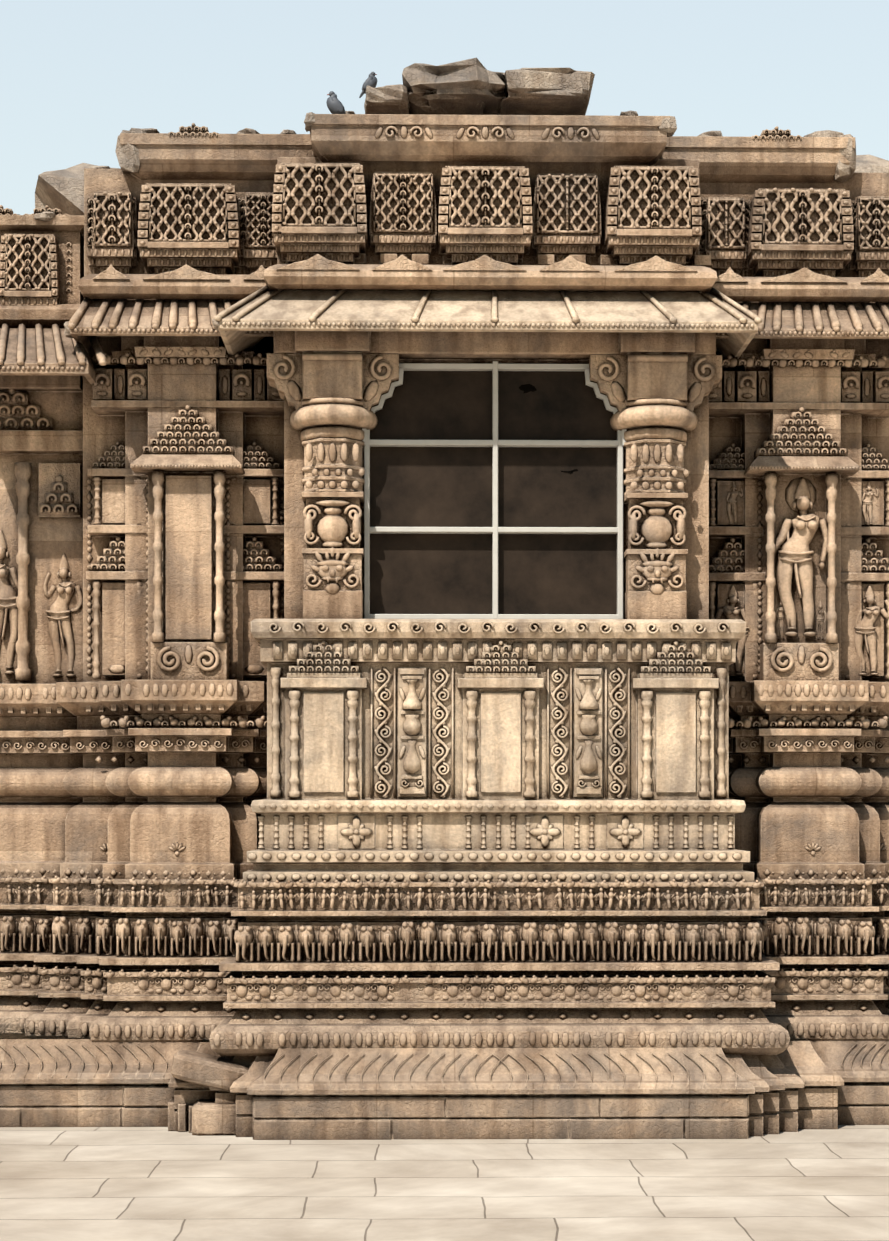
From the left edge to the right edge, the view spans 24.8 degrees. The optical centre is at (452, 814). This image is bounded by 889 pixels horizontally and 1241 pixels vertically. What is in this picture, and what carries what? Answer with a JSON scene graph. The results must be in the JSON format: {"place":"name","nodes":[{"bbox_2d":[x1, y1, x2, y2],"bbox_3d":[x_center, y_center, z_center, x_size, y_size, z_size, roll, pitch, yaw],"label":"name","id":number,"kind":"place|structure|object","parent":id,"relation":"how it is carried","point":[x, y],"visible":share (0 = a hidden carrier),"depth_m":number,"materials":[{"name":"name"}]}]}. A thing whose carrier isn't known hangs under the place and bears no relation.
{"place":"outdoors","nodes":[
{"label":"outdoors","id":0,"kind":"place"},
{"bbox_2d":[0,1125,888,1240],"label":"stone pavement","id":1,"kind":"structure","parent":0,"point":[110,1184],"depth_m":9.57,"materials":[{"name":"beige stone"}]},
{"bbox_2d":[168,1050,249,1135],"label":"fallen stone blocks","id":2,"kind":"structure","parent":1,"relation":"on","point":[209,1117],"depth_m":11.11,"materials":[{"name":"stone"}]},
{"bbox_2d":[0,114,888,1139],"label":"temple wall","id":3,"kind":"structure","parent":1,"relation":"on","point":[72,808],"depth_m":11.77,"materials":[{"name":"stone"}]},
{"bbox_2d":[326,72,376,113],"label":"pigeons","id":4,"kind":"object","parent":3,"relation":"on","point":[334,105],"visible":0.88,"depth_m":11.40,"materials":[{"name":"grey"}]},
{"bbox_2d":[0,123,888,1046],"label":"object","id":5,"kind":"object","parent":3,"relation":"attached to","point":[190,431],"visible":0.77,"depth_m":11.69,"materials":[{"name":"stone"}]},
{"bbox_2d":[0,163,888,1055],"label":"carved ornaments","id":6,"kind":"object","parent":3,"relation":"on","point":[778,1005],"visible":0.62,"depth_m":11.46,"materials":[{"name":"stone"}]},
{"bbox_2d":[218,290,757,881],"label":"balcony","id":7,"kind":"structure","parent":6,"relation":"on","point":[500,744],"depth_m":11.37,"materials":[{"name":"beige stone"}]},
{"bbox_2d":[362,361,626,618],"bbox_3d":[0.239,-1.858,11.585,1.515,1.480,0.100,0,0,-1],"label":"window frame","id":8,"kind":"object","parent":7,"relation":"attached to","point":[494,443],"visible":0.71,"depth_m":11.57,"materials":[{"name":"white metal"}]},
{"bbox_2d":[370,371,616,613],"bbox_3d":[0.236,-1.858,11.640,1.483,1.478,0.010,0,0,-1],"label":"window glass","id":9,"kind":"object","parent":8,"relation":"in","point":[452,573],"depth_m":11.63,"materials":[{"name":"black glass"}]},
{"bbox_2d":[34,58,888,337],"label":"broken stones","id":10,"kind":"object","parent":3,"relation":"on","point":[473,86],"visible":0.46,"depth_m":11.65,"materials":[{"name":"brown stone"}]},
{"bbox_2d":[0,0,888,214],"label":"sky","id":11,"kind":"structure","parent":0,"point":[75,75],"materials":[{"name":"blue"}]},
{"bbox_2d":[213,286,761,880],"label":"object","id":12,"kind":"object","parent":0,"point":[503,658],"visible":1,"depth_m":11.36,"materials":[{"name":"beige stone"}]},
{"bbox_2d":[519,384,577,473],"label":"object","id":13,"kind":"object","parent":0,"point":[526,388],"depth_m":11.64,"materials":[{"name":"black"}]}
]}

